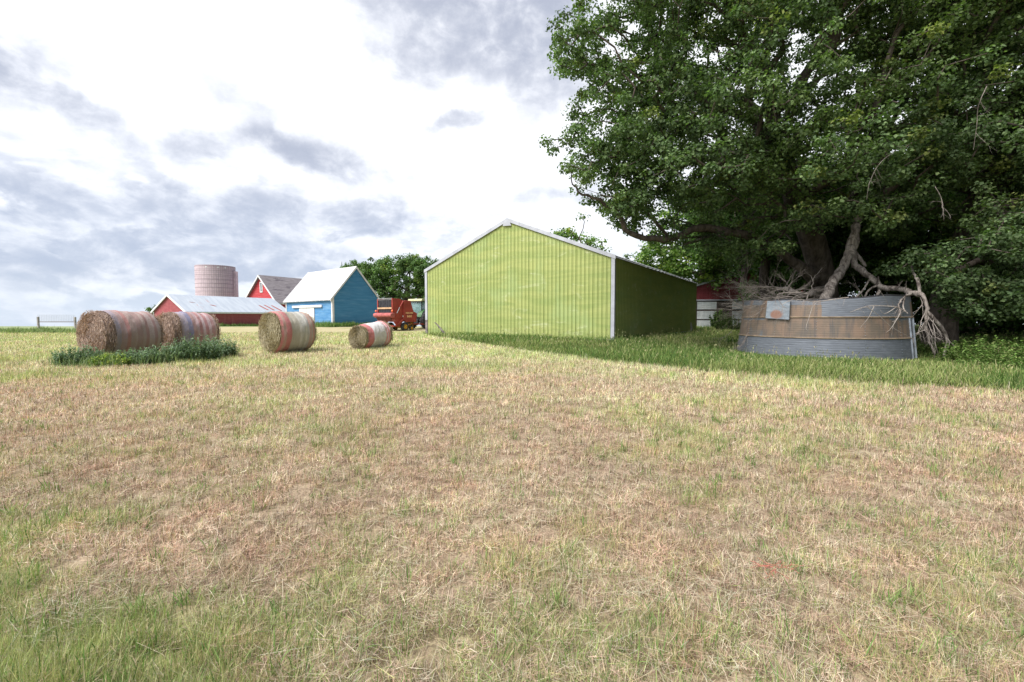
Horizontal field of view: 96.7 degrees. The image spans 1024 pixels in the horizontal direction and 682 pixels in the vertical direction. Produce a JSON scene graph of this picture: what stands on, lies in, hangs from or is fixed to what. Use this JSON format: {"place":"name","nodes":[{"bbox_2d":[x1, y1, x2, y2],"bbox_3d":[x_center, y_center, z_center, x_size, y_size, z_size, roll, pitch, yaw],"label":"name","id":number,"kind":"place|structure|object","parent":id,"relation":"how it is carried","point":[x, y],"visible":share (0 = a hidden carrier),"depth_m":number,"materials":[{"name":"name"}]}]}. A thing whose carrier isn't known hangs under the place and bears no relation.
{"place":"outdoors","nodes":[
{"label":"outdoors","id":0,"kind":"place"},
{"bbox_2d":[0,326,1023,681],"bbox_3d":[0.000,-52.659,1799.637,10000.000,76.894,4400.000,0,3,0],"label":"ground","id":1,"kind":"structure","parent":0,"point":[500,508],"depth_m":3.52,"materials":[{"name":"beige plant"}]},
{"bbox_2d":[0,326,76,332],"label":"pasture weeds","id":2,"kind":"object","parent":1,"relation":"on","point":[40,329],"visible":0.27,"depth_m":35.41,"materials":[{"name":"green plant"}]},
{"bbox_2d":[37,315,76,328],"bbox_3d":[-37.993,-1.443,37.976,3.206,1.475,0.120,0,3,0],"label":"wire fence","id":3,"kind":"object","parent":1,"relation":"on","point":[74,320],"visible":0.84,"depth_m":37.94,"materials":[{"name":"grey wood"}]},
{"bbox_2d":[50,341,104,366],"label":"weed clump","id":4,"kind":"object","parent":1,"relation":"on","point":[79,353],"visible":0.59,"depth_m":12.80,"materials":[{"name":"green plant"}]},
{"bbox_2d":[88,353,134,366],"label":"weed clump","id":5,"kind":"object","parent":1,"relation":"on","point":[121,360],"visible":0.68,"depth_m":12.66,"materials":[{"name":"green plant"}]},
{"bbox_2d":[75,310,165,355],"bbox_3d":[-12.629,-0.185,14.776,1.759,1.681,1.866,1,3,22],"label":"hay bale","id":6,"kind":"object","parent":1,"relation":"on","point":[112,331],"visible":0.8,"depth_m":14.17},
{"bbox_2d":[114,347,160,363],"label":"weed clump","id":7,"kind":"object","parent":1,"relation":"on","point":[138,353],"visible":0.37,"depth_m":13.07,"materials":[{"name":"green plant"}]},
{"bbox_2d":[30,346,246,366],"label":"bale grass","id":8,"kind":"structure","parent":1,"relation":"on","point":[84,360],"depth_m":12.84,"materials":[{"name":"green plant"}]},
{"bbox_2d":[139,343,190,362],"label":"weed clump","id":9,"kind":"object","parent":1,"relation":"on","point":[171,349],"visible":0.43,"depth_m":13.56,"materials":[{"name":"green plant"}]},
{"bbox_2d":[157,311,220,351],"bbox_3d":[-12.223,-0.327,17.178,1.684,1.614,1.750,2,3,30],"label":"hay bale","id":10,"kind":"object","parent":1,"relation":"on","point":[181,324],"visible":0.67,"depth_m":16.57},
{"bbox_2d":[165,333,225,360],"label":"weed clump","id":11,"kind":"object","parent":1,"relation":"on","point":[207,348],"visible":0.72,"depth_m":14.05,"materials":[{"name":"green plant"}]},
{"bbox_2d":[194,264,238,296],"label":"silo","id":12,"kind":"object","parent":1,"relation":"on","point":[216,280],"visible":0.56,"depth_m":98.39,"materials":[{"name":"metal"}]},
{"bbox_2d":[150,294,285,324],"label":"long red barn","id":13,"kind":"structure","parent":1,"relation":"on","point":[237,310],"depth_m":75.92,"materials":[{"name":"metal"}]},
{"bbox_2d":[200,335,239,356],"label":"weed clump","id":14,"kind":"object","parent":1,"relation":"on","point":[228,348],"visible":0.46,"depth_m":15.44,"materials":[{"name":"green plant"}]},
{"bbox_2d":[218,323,257,325],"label":"grass","id":15,"kind":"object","parent":1,"relation":"on","point":[232,324],"visible":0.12,"depth_m":75.72,"materials":[{"name":"green plant"}]},
{"bbox_2d":[246,275,301,307],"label":"grey roofed barn","id":16,"kind":"structure","parent":1,"relation":"on","point":[277,289],"depth_m":95.01,"materials":[{"name":"grey metal"}]},
{"bbox_2d":[258,311,317,352],"bbox_3d":[-8.505,-0.340,17.296,1.662,1.650,1.652,2,4,35],"label":"hay bale","id":17,"kind":"object","parent":1,"relation":"on","point":[282,331],"visible":0.95,"depth_m":16.76},
{"bbox_2d":[283,266,378,323],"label":"blue barn","id":18,"kind":"structure","parent":1,"relation":"on","point":[348,294],"depth_m":49.29,"materials":[{"name":"blue wood"}]},
{"bbox_2d":[299,308,314,320],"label":"sliding door","id":19,"kind":"structure","parent":18,"relation":"in","point":[311,312],"depth_m":49.91,"materials":[{"name":"white paint"}]},
{"bbox_2d":[315,320,368,326],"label":"grass","id":20,"kind":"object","parent":1,"relation":"on","point":[334,324],"visible":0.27,"depth_m":47.10,"materials":[{"name":"green plant"}]},
{"bbox_2d":[348,321,393,348],"bbox_3d":[-5.904,-0.237,18.990,1.278,1.242,1.697,1,3,26],"label":"hay bale","id":21,"kind":"object","parent":1,"relation":"on","point":[372,335],"visible":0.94,"depth_m":18.46},
{"bbox_2d":[337,253,438,305],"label":"shade tree","id":22,"kind":"object","parent":1,"relation":"on","point":[384,284],"visible":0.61,"depth_m":74.47,"materials":[{"name":"green plant"}]},
{"bbox_2d":[373,298,424,330],"bbox_3d":[-9.491,-2.320,40.284,2.450,2.775,4.931,2,4,38],"label":"round baler","id":23,"kind":"object","parent":1,"relation":"on","point":[397,312],"visible":0.9,"depth_m":38.73,"materials":[{"name":"red metal"}]},
{"bbox_2d":[405,299,424,328],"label":"tractor","id":24,"kind":"object","parent":1,"relation":"on","point":[420,315],"visible":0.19,"depth_m":42.05,"materials":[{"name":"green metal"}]},
{"bbox_2d":[1,353,1023,681],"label":"loose hay","id":25,"kind":"object","parent":1,"relation":"on","point":[543,569],"visible":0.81,"depth_m":2.44},
{"bbox_2d":[424,218,697,339],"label":"machine shed","id":26,"kind":"structure","parent":1,"relation":"on","point":[506,275],"depth_m":24.92,"materials":[{"name":"green metal"}]},
{"bbox_2d":[550,212,612,251],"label":"grove tree","id":27,"kind":"object","parent":1,"relation":"on","point":[570,234],"visible":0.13,"depth_m":45.10,"materials":[{"name":"green plant"}]},
{"bbox_2d":[623,242,685,278],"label":"grove tree","id":28,"kind":"object","parent":1,"relation":"on","point":[638,258],"visible":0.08,"depth_m":49.52,"materials":[{"name":"green plant"}]},
{"bbox_2d":[638,185,759,290],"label":"grove tree","id":29,"kind":"object","parent":1,"relation":"on","point":[706,272],"visible":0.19,"depth_m":45.14,"materials":[{"name":"green plant"}]},
{"bbox_2d":[686,261,741,278],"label":"grove tree","id":30,"kind":"object","parent":1,"relation":"on","point":[699,269],"depth_m":53.11,"materials":[{"name":"green plant"}]},
{"bbox_2d":[682,188,756,303],"bbox_3d":[19.441,-6.845,38.222,11.110,12.494,10.839,0,3,0],"label":"grove tree","id":31,"kind":"object","parent":1,"relation":"on","point":[745,271],"visible":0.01,"depth_m":38.21,"materials":[{"name":"green plant"}]},
{"bbox_2d":[709,309,733,328],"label":"vine bush","id":32,"kind":"object","parent":1,"relation":"on","point":[716,318],"visible":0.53,"depth_m":43.14,"materials":[{"name":"green plant"}]},
{"bbox_2d":[715,318,740,329],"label":"bramble","id":33,"kind":"object","parent":1,"relation":"on","point":[727,326],"visible":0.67,"depth_m":38.86,"materials":[{"name":"green plant"}]},
{"bbox_2d":[696,267,802,326],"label":"maroon shed","id":34,"kind":"structure","parent":1,"relation":"on","point":[705,297],"depth_m":45.53,"materials":[{"name":"wood"}]},
{"bbox_2d":[685,271,815,350],"bbox_3d":[8.667,-0.252,16.312,3.114,5.367,4.694,-1,3,-19],"label":"dead branch","id":35,"kind":"object","parent":1,"relation":"on","point":[755,306],"visible":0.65,"depth_m":16.25,"materials":[{"name":"brown wood"}]},
{"bbox_2d":[750,559,802,578],"bbox_3d":[1.504,1.285,2.583,0.287,0.043,0.184,-1,3,-16],"label":"baler twine","id":36,"kind":"object","parent":1,"relation":"on","point":[765,566],"visible":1,"depth_m":2.57,"materials":[{"name":"beige fabric"}]},
{"bbox_2d":[685,161,869,299],"bbox_3d":[15.686,-5.611,28.237,10.391,11.256,9.572,0,3,0],"label":"grove tree","id":37,"kind":"object","parent":1,"relation":"on","point":[766,267],"visible":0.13,"depth_m":27.19,"materials":[{"name":"green plant"}]},
{"bbox_2d":[537,0,1023,298],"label":"maple tree","id":38,"kind":"object","parent":1,"relation":"on","point":[766,154],"visible":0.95,"depth_m":16.10,"materials":[{"name":"green plant"}]},
{"bbox_2d":[568,166,632,202],"bbox_3d":[3.394,-5.615,16.084,2.856,1.371,0.652,0,3,-6],"label":"dead twig","id":39,"kind":"object","parent":38,"relation":"attached to","point":[598,193],"visible":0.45,"depth_m":16.34,"materials":[{"name":"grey wood"}]},
{"bbox_2d":[866,149,896,199],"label":"dead twig","id":40,"kind":"object","parent":38,"relation":"attached to","point":[878,172],"visible":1,"depth_m":14.24,"materials":[{"name":"grey wood"}]},
{"bbox_2d":[735,262,914,306],"bbox_3d":[22.136,-3.404,32.958,11.275,6.739,9.658,0,3,0],"label":"shade shrub","id":41,"kind":"object","parent":1,"relation":"on","point":[875,290],"visible":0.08,"depth_m":30.97,"materials":[{"name":"green plant"}]},
{"bbox_2d":[737,294,916,359],"bbox_3d":[11.578,-0.567,17.034,5.544,2.138,5.543,0,3,0],"label":"grain bin","id":42,"kind":"object","parent":1,"relation":"on","point":[833,326],"visible":0.93,"depth_m":14.77,"materials":[{"name":"metal"}]},
{"bbox_2d":[700,247,791,341],"bbox_3d":[9.141,-1.784,17.143,3.372,4.162,4.329,-2,3,-31],"label":"dead branch","id":43,"kind":"object","parent":42,"relation":"on","point":[755,296],"visible":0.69,"depth_m":16.86,"materials":[{"name":"brown wood"}]},
{"bbox_2d":[696,243,818,349],"bbox_3d":[9.083,-1.429,17.908,4.908,5.144,3.088,2,4,36],"label":"dead branch","id":44,"kind":"object","parent":42,"relation":"on","point":[753,286],"visible":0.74,"depth_m":17.60,"materials":[{"name":"brown wood"}]},
{"bbox_2d":[776,285,824,297],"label":"dead branch","id":45,"kind":"object","parent":42,"relation":"on","point":[811,292],"visible":0.5,"depth_m":18.40,"materials":[{"name":"grey wood"}]},
{"bbox_2d":[774,260,834,298],"bbox_3d":[11.149,-2.324,17.270,2.176,2.074,1.205,3,4,43],"label":"dead branch","id":46,"kind":"object","parent":42,"relation":"in","point":[804,284],"visible":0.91,"depth_m":17.24,"materials":[{"name":"brown wood"}]},
{"bbox_2d":[804,265,825,299],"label":"dead branch","id":47,"kind":"object","parent":42,"relation":"in","point":[812,280],"visible":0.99,"depth_m":17.73,"materials":[{"name":"wood"}]},
{"bbox_2d":[783,297,848,331],"bbox_3d":[9.581,-0.827,14.339,2.110,1.121,0.185,0,3,-1],"label":"dead twig","id":48,"kind":"object","parent":42,"relation":"hanging from","point":[814,304],"visible":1,"depth_m":14.39,"materials":[{"name":"brown wood"}]},
{"bbox_2d":[819,215,953,356],"bbox_3d":[12.997,-2.060,16.290,3.447,6.137,4.857,0,3,0],"label":"broken limb","id":49,"kind":"object","parent":42,"relation":"on","point":[851,255],"visible":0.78,"depth_m":17.01,"materials":[{"name":"grey wood"}]},
{"bbox_2d":[851,305,914,339],"bbox_3d":[11.531,-0.575,14.076,2.035,1.086,0.254,0,3,0],"label":"dead twig","id":50,"kind":"object","parent":49,"relation":"attached to","point":[883,313],"visible":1,"depth_m":14.13,"materials":[{"name":"brown wood"}]},
{"bbox_2d":[729,157,942,300],"bbox_3d":[19.434,-6.267,29.753,12.164,12.412,11.545,0,3,0],"label":"grove tree","id":51,"kind":"object","parent":1,"relation":"on","point":[850,277],"visible":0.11,"depth_m":26.68,"materials":[{"name":"green plant"}]},
{"bbox_2d":[854,174,983,329],"bbox_3d":[38.123,-8.812,38.054,20.652,16.518,18.982,0,3,0],"label":"grove tree","id":52,"kind":"object","parent":1,"relation":"on","point":[916,307],"depth_m":39.33,"materials":[{"name":"green plant"}]},
{"bbox_2d":[823,0,1023,345],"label":"old tree","id":53,"kind":"object","parent":1,"relation":"on","point":[990,228],"visible":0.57,"depth_m":15.28,"materials":[{"name":"green plant"}]},
{"bbox_2d":[929,186,955,218],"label":"dead twig","id":54,"kind":"object","parent":53,"relation":"hanging from","point":[942,204],"visible":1,"depth_m":13.19,"materials":[{"name":"grey wood"}]},
{"bbox_2d":[964,86,996,150],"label":"dead twig","id":55,"kind":"object","parent":53,"relation":"hanging from","point":[979,115],"visible":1,"depth_m":12.29,"materials":[{"name":"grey wood"}]},
{"bbox_2d":[834,108,1023,323],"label":"grove tree","id":56,"kind":"object","parent":1,"relation":"on","point":[939,237],"visible":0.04,"depth_m":26.85,"materials":[{"name":"green plant"}]},
{"bbox_2d":[872,240,1023,336],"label":"shade shrub","id":57,"kind":"object","parent":1,"relation":"on","point":[909,283],"visible":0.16,"depth_m":25.57,"materials":[{"name":"green plant"}]},
{"bbox_2d":[920,339,977,354],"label":"undergrowth","id":58,"kind":"object","parent":1,"relation":"on","point":[935,346],"visible":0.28,"depth_m":16.62,"materials":[{"name":"green plant"}]},
{"bbox_2d":[914,305,1023,335],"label":"shade shrub","id":59,"kind":"object","parent":1,"relation":"on","point":[1013,328],"visible":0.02,"depth_m":29.24,"materials":[{"name":"green plant"}]},
{"bbox_2d":[938,334,1023,363],"bbox_3d":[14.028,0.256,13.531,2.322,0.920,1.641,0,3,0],"label":"undergrowth","id":60,"kind":"object","parent":1,"relation":"on","point":[953,353],"visible":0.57,"depth_m":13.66,"materials":[{"name":"green plant"}]},
{"bbox_2d":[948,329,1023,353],"bbox_3d":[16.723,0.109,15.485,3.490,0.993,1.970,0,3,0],"label":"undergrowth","id":61,"kind":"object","parent":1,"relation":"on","point":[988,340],"visible":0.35,"depth_m":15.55,"materials":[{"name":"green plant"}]},
{"bbox_2d":[955,353,1023,369],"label":"undergrowth","id":62,"kind":"object","parent":1,"relation":"on","point":[1016,361],"visible":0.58,"depth_m":11.91,"materials":[{"name":"green plant"}]},
{"bbox_2d":[955,171,1023,322],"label":"grove tree","id":63,"kind":"object","parent":1,"relation":"on","point":[1009,189],"visible":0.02,"depth_m":23.77,"materials":[{"name":"green plant"}]},
{"bbox_2d":[0,0,1023,325],"label":"sky","id":64,"kind":"structure","parent":0,"point":[143,143],"materials":[{"name":"white"}]},
{"bbox_2d":[421,324,1023,391],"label":"tall grass","id":65,"kind":"structure","parent":0,"point":[967,370],"depth_m":13.09,"materials":[{"name":"green plant"}]}
]}

